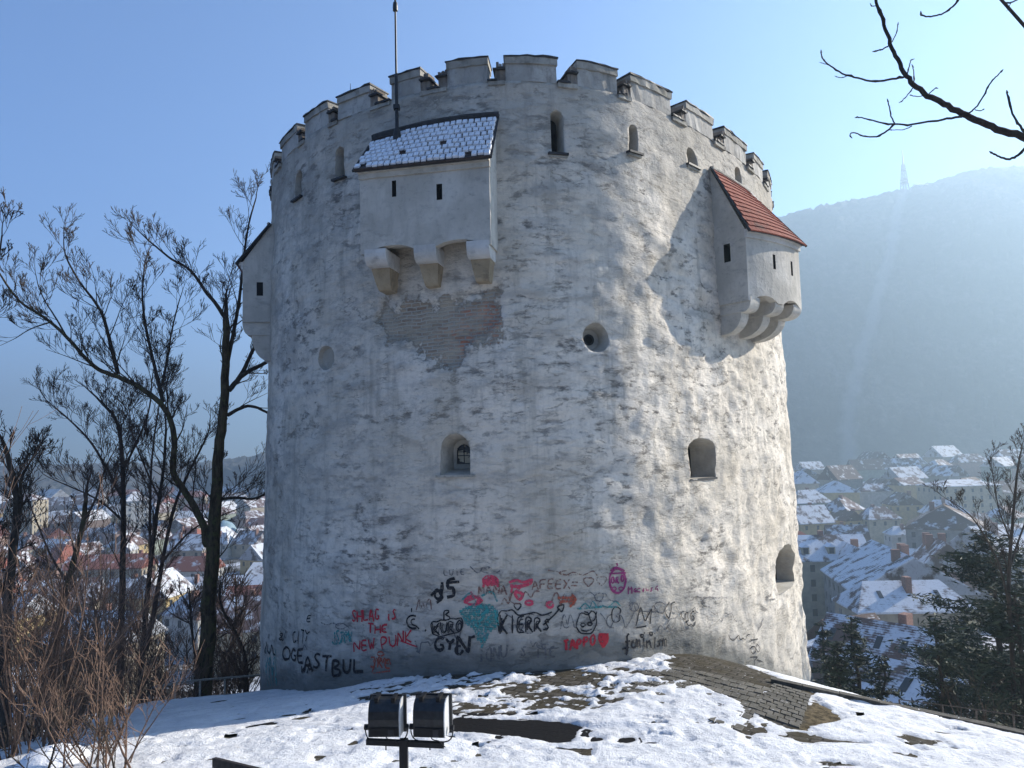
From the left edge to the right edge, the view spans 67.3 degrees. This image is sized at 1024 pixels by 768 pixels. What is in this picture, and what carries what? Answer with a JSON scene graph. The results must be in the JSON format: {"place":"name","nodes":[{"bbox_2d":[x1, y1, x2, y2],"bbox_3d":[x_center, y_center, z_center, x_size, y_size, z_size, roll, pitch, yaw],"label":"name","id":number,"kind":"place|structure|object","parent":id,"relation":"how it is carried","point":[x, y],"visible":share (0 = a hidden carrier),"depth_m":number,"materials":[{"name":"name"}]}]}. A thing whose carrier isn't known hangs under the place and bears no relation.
{"place":"outdoors","nodes":[
{"label":"outdoors","id":0,"kind":"place"},
{"bbox_2d":[0,654,962,767],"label":"hilltop ground","id":1,"kind":"structure","parent":0,"point":[561,732],"depth_m":13.89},
{"bbox_2d":[0,407,95,759],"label":"bare shrub","id":2,"kind":"object","parent":1,"relation":"on","point":[17,734],"visible":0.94,"depth_m":12.29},
{"bbox_2d":[14,743,89,767],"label":"boulder","id":3,"kind":"object","parent":1,"relation":"on","point":[39,761],"visible":0.55,"depth_m":11.27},
{"bbox_2d":[0,569,106,747],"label":"bare shrub","id":4,"kind":"object","parent":1,"relation":"on","point":[15,696],"visible":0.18,"depth_m":14.14,"materials":[{"name":"brown plant"}]},
{"bbox_2d":[0,660,152,767],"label":"bare shrub","id":5,"kind":"object","parent":1,"relation":"on","point":[91,727],"visible":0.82,"depth_m":10.73,"materials":[{"name":"brown plant"}]},
{"bbox_2d":[0,568,156,740],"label":"bare shrub","id":6,"kind":"object","parent":1,"relation":"on","point":[49,683],"visible":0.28,"depth_m":14.10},
{"bbox_2d":[42,540,132,739],"bbox_3d":[-7.325,4.450,13.286,1.406,3.580,1.936,2,-6,-38],"label":"bare shrub","id":7,"kind":"object","parent":1,"relation":"on","point":[107,656],"visible":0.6,"depth_m":13.20,"materials":[{"name":"brown plant"}]},
{"bbox_2d":[0,468,185,749],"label":"bare shrub","id":8,"kind":"object","parent":1,"relation":"on","point":[58,643],"visible":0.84,"depth_m":12.84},
{"bbox_2d":[0,550,190,729],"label":"bare shrub","id":9,"kind":"object","parent":1,"relation":"on","point":[84,702],"visible":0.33,"depth_m":15.78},
{"bbox_2d":[31,498,172,724],"bbox_3d":[-8.849,4.796,16.401,2.803,5.030,3.183,2,-6,-33],"label":"bare shrub","id":10,"kind":"object","parent":1,"relation":"on","point":[119,606],"visible":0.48,"depth_m":16.33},
{"bbox_2d":[11,620,204,767],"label":"bare shrub","id":11,"kind":"object","parent":1,"relation":"on","point":[115,733],"visible":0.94,"depth_m":10.96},
{"bbox_2d":[29,537,194,716],"bbox_3d":[-8.666,5.425,17.232,2.705,4.182,2.614,-3,-5,18],"label":"bare shrub","id":12,"kind":"object","parent":1,"relation":"on","point":[120,664],"visible":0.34,"depth_m":17.21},
{"bbox_2d":[53,584,187,709],"bbox_3d":[-9.557,6.660,19.080,3.148,3.222,2.596,-5,-6,35],"label":"bare shrub","id":13,"kind":"object","parent":1,"relation":"on","point":[158,660],"visible":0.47,"depth_m":19.19,"materials":[{"name":"brown plant"}]},
{"bbox_2d":[109,585,208,703],"bbox_3d":[-9.262,6.989,20.127,1.789,3.018,3.202,-2,-5,0],"label":"bare shrub","id":14,"kind":"object","parent":1,"relation":"on","point":[161,670],"visible":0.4,"depth_m":19.98,"materials":[{"name":"brown plant"}]},
{"bbox_2d":[114,618,211,706],"bbox_3d":[-10.677,8.916,23.194,3.746,3.860,3.169,-2,-5,0],"label":"bare shrub","id":15,"kind":"object","parent":1,"relation":"on","point":[167,697],"visible":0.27,"depth_m":23.89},
{"bbox_2d":[118,633,216,699],"bbox_3d":[-10.794,9.534,24.314,2.159,3.292,2.670,-5,-6,38],"label":"bare shrub","id":16,"kind":"object","parent":1,"relation":"on","point":[184,690],"visible":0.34,"depth_m":24.46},
{"bbox_2d":[149,674,259,699],"bbox_3d":[-8.724,9.149,22.604,0.427,2.168,5.743,-3,-5,16],"label":"metal railing","id":17,"kind":"object","parent":1,"relation":"on","point":[200,680],"visible":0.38,"depth_m":22.47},
{"bbox_2d":[158,656,250,698],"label":"bare shrub","id":18,"kind":"object","parent":1,"relation":"on","point":[220,692],"visible":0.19,"depth_m":26.00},
{"bbox_2d":[192,547,260,691],"bbox_3d":[-9.972,9.200,29.063,3.390,6.397,3.729,2,-6,-38],"label":"slope tree","id":19,"kind":"object","parent":1,"relation":"on","point":[220,598],"visible":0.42,"depth_m":29.14,"materials":[{"name":"brown plant"}]},
{"bbox_2d":[196,606,260,693],"bbox_3d":[-9.630,9.602,27.001,2.828,3.374,3.862,-2,-5,0],"label":"bare shrub","id":20,"kind":"object","parent":1,"relation":"on","point":[250,667],"visible":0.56,"depth_m":26.52,"materials":[{"name":"brown plant"}]},
{"bbox_2d":[212,757,259,767],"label":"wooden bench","id":21,"kind":"object","parent":1,"relation":"on","point":[217,762],"visible":1,"depth_m":8.08,"materials":[{"name":"brown wood"}]},
{"bbox_2d":[213,614,259,692],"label":"bare shrub","id":22,"kind":"object","parent":1,"relation":"on","point":[241,669],"visible":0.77,"depth_m":26.20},
{"bbox_2d":[366,738,443,767],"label":"floodlight post","id":23,"kind":"object","parent":1,"relation":"on","point":[404,744],"visible":1,"depth_m":9.04,"materials":[{"name":"black metal"}]},
{"bbox_2d":[364,693,408,744],"bbox_3d":[-1.486,3.991,9.095,0.527,0.575,0.304,-2,-5,0],"label":"floodlight","id":24,"kind":"object","parent":23,"relation":"attached to","point":[387,715],"visible":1,"depth_m":9.00,"materials":[{"name":"black metal"}]},
{"bbox_2d":[409,692,453,746],"bbox_3d":[-0.951,3.987,9.091,0.534,0.593,0.287,-2,-5,9],"label":"floodlight","id":25,"kind":"object","parent":23,"relation":"attached to","point":[432,715],"visible":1,"depth_m":9.00,"materials":[{"name":"black metal"}]},
{"bbox_2d":[0,653,1023,767],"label":"snow cover","id":26,"kind":"object","parent":1,"relation":"on","point":[190,732],"visible":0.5,"depth_m":12.42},
{"bbox_2d":[235,54,810,690],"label":"white tower","id":27,"kind":"structure","parent":1,"relation":"on","point":[513,328],"depth_m":17.84,"materials":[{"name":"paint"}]},
{"bbox_2d":[393,0,400,140],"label":"flagpole","id":28,"kind":"object","parent":27,"relation":"on","point":[396,132],"visible":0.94,"depth_m":17.87,"materials":[{"name":"metal"}]},
{"bbox_2d":[457,445,469,463],"bbox_3d":[-1.090,1.587,17.474,0.328,0.446,0.030,-3,-5,16],"label":"window","id":29,"kind":"structure","parent":27,"relation":"in","point":[463,451],"depth_m":17.48,"materials":[{"name":"glass"}]},
{"bbox_2d":[622,665,769,731],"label":"stone paving","id":30,"kind":"structure","parent":1,"relation":"on","point":[717,687],"depth_m":14.96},
{"bbox_2d":[771,677,1023,734],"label":"stone kerb","id":31,"kind":"structure","parent":1,"relation":"on","point":[814,689],"depth_m":15.13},
{"bbox_2d":[0,165,1023,499],"bbox_3d":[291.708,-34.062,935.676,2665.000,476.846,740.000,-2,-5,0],"label":"mountain","id":32,"kind":"structure","parent":0,"point":[902,333],"depth_m":754.97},
{"bbox_2d":[0,0,1023,465],"label":"sky","id":33,"kind":"structure","parent":0,"point":[154,106],"materials":[{"name":"blue"}]},
{"bbox_2d":[11,471,1023,741],"bbox_3d":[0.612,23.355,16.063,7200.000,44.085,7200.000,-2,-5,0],"label":"valley terrain","id":34,"kind":"structure","parent":0,"point":[231,561],"depth_m":156.60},
{"bbox_2d":[5,532,42,557],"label":"house","id":35,"kind":"structure","parent":34,"relation":"on","point":[39,543],"depth_m":324.73,"materials":[{"name":"brick"}]},
{"bbox_2d":[5,494,48,535],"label":"house","id":36,"kind":"structure","parent":34,"relation":"on","point":[33,526],"depth_m":411.73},
{"bbox_2d":[0,589,56,663],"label":"house","id":37,"kind":"structure","parent":34,"relation":"on","point":[30,614],"depth_m":166.53,"materials":[{"name":"brick"}]},
{"bbox_2d":[0,187,59,748],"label":"bare tree","id":38,"kind":"object","parent":34,"relation":"on","point":[18,492],"visible":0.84,"depth_m":17.88,"materials":[{"name":"brown plant"}]},
{"bbox_2d":[11,545,76,740],"bbox_3d":[-20.446,14.245,32.601,3.815,14.472,2.577,3,-7,-44],"label":"slope tree","id":39,"kind":"object","parent":34,"relation":"on","point":[42,613],"visible":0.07,"depth_m":33.42,"materials":[{"name":"brown plant"}]},
{"bbox_2d":[34,541,83,579],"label":"house","id":40,"kind":"structure","parent":34,"relation":"on","point":[68,549],"depth_m":268.77,"materials":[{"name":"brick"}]},
{"bbox_2d":[48,497,72,510],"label":"house","id":41,"kind":"structure","parent":34,"relation":"on","point":[58,503],"depth_m":612.13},
{"bbox_2d":[18,574,106,609],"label":"house","id":42,"kind":"structure","parent":34,"relation":"on","point":[48,588],"depth_m":194.46,"materials":[{"name":"brick"}]},
{"bbox_2d":[0,415,137,731],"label":"bare tree","id":43,"kind":"object","parent":34,"relation":"on","point":[85,512],"visible":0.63,"depth_m":23.79,"materials":[{"name":"brown plant"}]},
{"bbox_2d":[68,527,103,542],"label":"house","id":44,"kind":"structure","parent":34,"relation":"on","point":[89,533],"depth_m":364.75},
{"bbox_2d":[65,509,111,536],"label":"house","id":45,"kind":"structure","parent":34,"relation":"on","point":[98,521],"depth_m":428.18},
{"bbox_2d":[18,343,187,703],"bbox_3d":[-14.192,6.682,26.345,5.542,17.046,3.462,0,-5,-12],"label":"bare tree","id":46,"kind":"object","parent":34,"relation":"on","point":[124,478],"visible":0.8,"depth_m":26.71,"materials":[{"name":"brown plant"}]},
{"bbox_2d":[42,603,166,705],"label":"house","id":47,"kind":"structure","parent":34,"relation":"on","point":[159,627],"depth_m":135.28,"materials":[{"name":"brick"}]},
{"bbox_2d":[61,550,156,581],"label":"house","id":48,"kind":"structure","parent":34,"relation":"on","point":[136,561],"depth_m":252.00,"materials":[{"name":"brick"}]},
{"bbox_2d":[99,523,140,545],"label":"house","id":49,"kind":"structure","parent":34,"relation":"on","point":[116,531],"depth_m":361.73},
{"bbox_2d":[106,532,147,553],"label":"house","id":50,"kind":"structure","parent":34,"relation":"on","point":[136,539],"depth_m":310.47,"materials":[{"name":"brick"}]},
{"bbox_2d":[120,491,148,533],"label":"house","id":51,"kind":"structure","parent":34,"relation":"on","point":[129,511],"depth_m":421.00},
{"bbox_2d":[0,162,269,696],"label":"bare tree","id":52,"kind":"object","parent":34,"relation":"on","point":[210,534],"visible":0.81,"depth_m":25.34,"materials":[{"name":"brown plant"}]},
{"bbox_2d":[115,581,183,696],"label":"slope tree","id":53,"kind":"object","parent":34,"relation":"on","point":[141,622],"visible":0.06,"depth_m":31.99,"materials":[{"name":"brown plant"}]},
{"bbox_2d":[125,567,195,622],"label":"house","id":54,"kind":"structure","parent":34,"relation":"on","point":[173,573],"depth_m":188.47,"materials":[{"name":"brick"}]},
{"bbox_2d":[159,590,201,661],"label":"house","id":55,"kind":"structure","parent":34,"relation":"on","point":[175,621],"depth_m":163.35,"materials":[{"name":"brick"}]},
{"bbox_2d":[104,367,264,704],"bbox_3d":[-10.794,6.402,26.163,5.516,14.423,2.652,-1,-5,-11],"label":"bare tree","id":56,"kind":"object","parent":34,"relation":"on","point":[149,527],"visible":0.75,"depth_m":25.87,"materials":[{"name":"brown plant"}]},
{"bbox_2d":[166,532,205,564],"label":"house","id":57,"kind":"structure","parent":34,"relation":"on","point":[195,548],"depth_m":289.35,"materials":[{"name":"brick"}]},
{"bbox_2d":[166,517,207,533],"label":"house","id":58,"kind":"structure","parent":34,"relation":"on","point":[177,524],"depth_m":364.82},
{"bbox_2d":[115,574,262,609],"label":"house","id":59,"kind":"structure","parent":34,"relation":"on","point":[257,579],"depth_m":205.06,"materials":[{"name":"brick"}]},
{"bbox_2d":[142,570,242,698],"bbox_3d":[-11.761,10.769,28.537,3.900,7.687,3.992,3,-7,-45],"label":"slope tree","id":60,"kind":"object","parent":34,"relation":"on","point":[190,618],"visible":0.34,"depth_m":28.97,"materials":[{"name":"brown plant"}]},
{"bbox_2d":[165,553,224,576],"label":"house","id":61,"kind":"structure","parent":34,"relation":"on","point":[186,566],"depth_m":248.25,"materials":[{"name":"brick"}]},
{"bbox_2d":[185,574,261,694],"bbox_3d":[-13.013,12.661,34.637,3.603,8.426,3.452,-4,-5,23],"label":"slope tree","id":62,"kind":"object","parent":34,"relation":"on","point":[258,591],"visible":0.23,"depth_m":34.81,"materials":[{"name":"brown plant"}]},
{"bbox_2d":[220,531,233,557],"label":"house","id":63,"kind":"structure","parent":34,"relation":"on","point":[227,553],"depth_m":332.83,"materials":[{"name":"brick"}]},
{"bbox_2d":[198,589,261,677],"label":"house","id":64,"kind":"structure","parent":34,"relation":"on","point":[226,603],"depth_m":148.49,"materials":[{"name":"brick"}]},
{"bbox_2d":[231,529,263,556],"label":"house","id":65,"kind":"structure","parent":34,"relation":"on","point":[241,547],"depth_m":332.67,"materials":[{"name":"brick"}]},
{"bbox_2d":[232,510,263,527],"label":"house","id":66,"kind":"structure","parent":34,"relation":"on","point":[254,514],"depth_m":466.16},
{"bbox_2d":[235,498,264,514],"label":"house","id":67,"kind":"structure","parent":34,"relation":"on","point":[258,504],"depth_m":506.42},
{"bbox_2d":[238,543,262,573],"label":"house","id":68,"kind":"structure","parent":34,"relation":"on","point":[250,555],"depth_m":282.85,"materials":[{"name":"brick"}]},
{"bbox_2d":[794,471,819,490],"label":"house","id":69,"kind":"structure","parent":34,"relation":"on","point":[803,480],"depth_m":399.38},
{"bbox_2d":[794,461,824,473],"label":"house","id":70,"kind":"structure","parent":34,"relation":"on","point":[818,467],"depth_m":517.07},
{"bbox_2d":[796,488,830,505],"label":"house","id":71,"kind":"structure","parent":34,"relation":"on","point":[807,495],"depth_m":333.75,"materials":[{"name":"brick"}]},
{"bbox_2d":[796,502,835,534],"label":"house","id":72,"kind":"structure","parent":34,"relation":"on","point":[812,519],"depth_m":286.02,"materials":[{"name":"brick"}]},
{"bbox_2d":[809,621,847,686],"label":"conifer tree","id":73,"kind":"object","parent":34,"relation":"on","point":[823,640],"visible":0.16,"depth_m":46.66,"materials":[{"name":"green plant"}]},
{"bbox_2d":[797,530,865,631],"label":"house","id":74,"kind":"structure","parent":34,"relation":"on","point":[818,551],"depth_m":166.22,"materials":[{"name":"brick"}]},
{"bbox_2d":[815,481,859,504],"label":"house","id":75,"kind":"structure","parent":34,"relation":"on","point":[832,490],"depth_m":364.70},
{"bbox_2d":[817,465,863,488],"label":"house","id":76,"kind":"structure","parent":34,"relation":"on","point":[850,476],"depth_m":409.54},
{"bbox_2d":[820,640,863,695],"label":"conifer tree","id":77,"kind":"object","parent":34,"relation":"on","point":[839,680],"visible":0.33,"depth_m":36.82,"materials":[{"name":"green plant"}]},
{"bbox_2d":[806,613,881,640],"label":"house","id":78,"kind":"structure","parent":34,"relation":"on","point":[810,633],"depth_m":98.11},
{"bbox_2d":[825,495,865,513],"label":"house","id":79,"kind":"structure","parent":34,"relation":"on","point":[840,502],"depth_m":307.89,"materials":[{"name":"brick"}]},
{"bbox_2d":[830,508,862,524],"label":"house","id":80,"kind":"structure","parent":34,"relation":"on","point":[850,517],"depth_m":291.13,"materials":[{"name":"brick"}]},
{"bbox_2d":[823,521,870,541],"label":"house","id":81,"kind":"structure","parent":34,"relation":"on","point":[841,528],"depth_m":245.69,"materials":[{"name":"brick"}]},
{"bbox_2d":[837,539,859,558],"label":"house","id":82,"kind":"structure","parent":34,"relation":"on","point":[853,545],"depth_m":165.94,"materials":[{"name":"brick"}]},
{"bbox_2d":[829,615,885,697],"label":"conifer tree","id":83,"kind":"object","parent":34,"relation":"on","point":[855,648],"visible":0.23,"depth_m":40.70,"materials":[{"name":"green plant"}]},
{"bbox_2d":[846,459,888,480],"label":"house","id":84,"kind":"structure","parent":34,"relation":"on","point":[866,469],"depth_m":480.83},
{"bbox_2d":[856,483,893,507],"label":"house","id":85,"kind":"structure","parent":34,"relation":"on","point":[876,494],"depth_m":375.77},
{"bbox_2d":[808,612,951,684],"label":"house","id":86,"kind":"structure","parent":34,"relation":"on","point":[880,632],"depth_m":81.31,"materials":[{"name":"brick"}]},
{"bbox_2d":[859,504,901,543],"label":"house","id":87,"kind":"structure","parent":34,"relation":"on","point":[878,520],"depth_m":287.34,"materials":[{"name":"paint"}]},
{"bbox_2d":[864,655,917,707],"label":"conifer tree","id":88,"kind":"object","parent":34,"relation":"on","point":[883,667],"visible":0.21,"depth_m":38.79,"materials":[{"name":"green plant"}]},
{"bbox_2d":[882,524,906,548],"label":"house","id":89,"kind":"structure","parent":34,"relation":"on","point":[893,535],"depth_m":267.59,"materials":[{"name":"paint"}]},
{"bbox_2d":[820,539,981,649],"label":"house","id":90,"kind":"structure","parent":34,"relation":"on","point":[871,560],"depth_m":143.22,"materials":[{"name":"brick"}]},
{"bbox_2d":[881,491,923,525],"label":"house","id":91,"kind":"structure","parent":34,"relation":"on","point":[906,507],"depth_m":316.67,"materials":[{"name":"brick"}]},
{"bbox_2d":[884,458,921,468],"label":"house","id":92,"kind":"structure","parent":34,"relation":"on","point":[899,462],"depth_m":482.28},
{"bbox_2d":[880,466,928,482],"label":"house","id":93,"kind":"structure","parent":34,"relation":"on","point":[890,473],"depth_m":405.93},
{"bbox_2d":[885,477,924,498],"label":"house","id":94,"kind":"structure","parent":34,"relation":"on","point":[903,484],"depth_m":371.96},
{"bbox_2d":[832,576,978,647],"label":"house","id":95,"kind":"structure","parent":34,"relation":"on","point":[887,600],"depth_m":116.78,"materials":[{"name":"brick"}]},
{"bbox_2d":[847,653,1000,721],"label":"house","id":96,"kind":"structure","parent":34,"relation":"on","point":[905,686],"depth_m":63.59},
{"bbox_2d":[923,445,961,462],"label":"house","id":97,"kind":"structure","parent":34,"relation":"on","point":[945,453],"depth_m":534.07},
{"bbox_2d":[902,612,984,720],"bbox_3d":[18.413,14.307,32.888,3.200,8.880,3.647,-2,-5,0],"label":"conifer tree","id":98,"kind":"object","parent":34,"relation":"on","point":[936,633],"visible":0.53,"depth_m":32.89,"materials":[{"name":"green plant"}]},
{"bbox_2d":[910,532,976,589],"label":"house","id":99,"kind":"structure","parent":34,"relation":"on","point":[927,548],"depth_m":159.00,"materials":[{"name":"brick"}]},
{"bbox_2d":[917,498,969,514],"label":"house","id":100,"kind":"structure","parent":34,"relation":"on","point":[924,509],"depth_m":290.24,"materials":[{"name":"brick"}]},
{"bbox_2d":[904,502,983,548],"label":"house","id":101,"kind":"structure","parent":34,"relation":"on","point":[951,522],"depth_m":225.00,"materials":[{"name":"brick"}]},
{"bbox_2d":[921,465,969,481],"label":"house","id":102,"kind":"structure","parent":34,"relation":"on","point":[940,472],"depth_m":406.42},
{"bbox_2d":[883,527,1023,725],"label":"conifer tree","id":103,"kind":"object","parent":34,"relation":"on","point":[975,561],"visible":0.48,"depth_m":37.10,"materials":[{"name":"green plant"}]},
{"bbox_2d":[901,635,1007,719],"bbox_3d":[26.582,20.767,44.699,7.399,12.677,8.124,-2,-5,0],"label":"conifer tree","id":104,"kind":"object","parent":34,"relation":"on","point":[967,686],"visible":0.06,"depth_m":45.49,"materials":[{"name":"green plant"}]},
{"bbox_2d":[915,479,1003,512],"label":"house","id":105,"kind":"structure","parent":34,"relation":"on","point":[977,490],"depth_m":318.32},
{"bbox_2d":[947,454,987,476],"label":"house","id":106,"kind":"structure","parent":34,"relation":"on","point":[970,464],"depth_m":474.61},
{"bbox_2d":[923,423,1023,727],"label":"bare tree","id":107,"kind":"object","parent":34,"relation":"on","point":[1010,555],"visible":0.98,"depth_m":29.54,"materials":[{"name":"brown plant"}]},
{"bbox_2d":[926,581,1023,729],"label":"conifer tree","id":108,"kind":"object","parent":34,"relation":"on","point":[975,668],"visible":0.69,"depth_m":29.18,"materials":[{"name":"green plant"}]},
{"bbox_2d":[948,522,1023,625],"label":"house","id":109,"kind":"structure","parent":34,"relation":"on","point":[959,540],"depth_m":183.95,"materials":[{"name":"brick"}]},
{"bbox_2d":[979,457,1015,481],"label":"house","id":110,"kind":"structure","parent":34,"relation":"on","point":[1003,462],"depth_m":429.78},
{"bbox_2d":[986,503,1023,524],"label":"house","id":111,"kind":"structure","parent":34,"relation":"on","point":[990,514],"depth_m":276.69,"materials":[{"name":"brick"}]},
{"bbox_2d":[987,449,1023,462],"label":"house","id":112,"kind":"structure","parent":34,"relation":"on","point":[1004,452],"depth_m":486.63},
{"bbox_2d":[990,478,1023,512],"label":"house","id":113,"kind":"structure","parent":34,"relation":"on","point":[1006,490],"depth_m":327.58,"materials":[{"name":"brick"}]},
{"bbox_2d":[755,683,810,728],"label":"paved path","id":114,"kind":"structure","parent":0,"point":[782,708],"depth_m":13.90,"materials":[{"name":"stone"}]},
{"bbox_2d":[819,0,1023,159],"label":"overhanging tree","id":115,"kind":"object","parent":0,"point":[984,123],"visible":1,"depth_m":11.88,"materials":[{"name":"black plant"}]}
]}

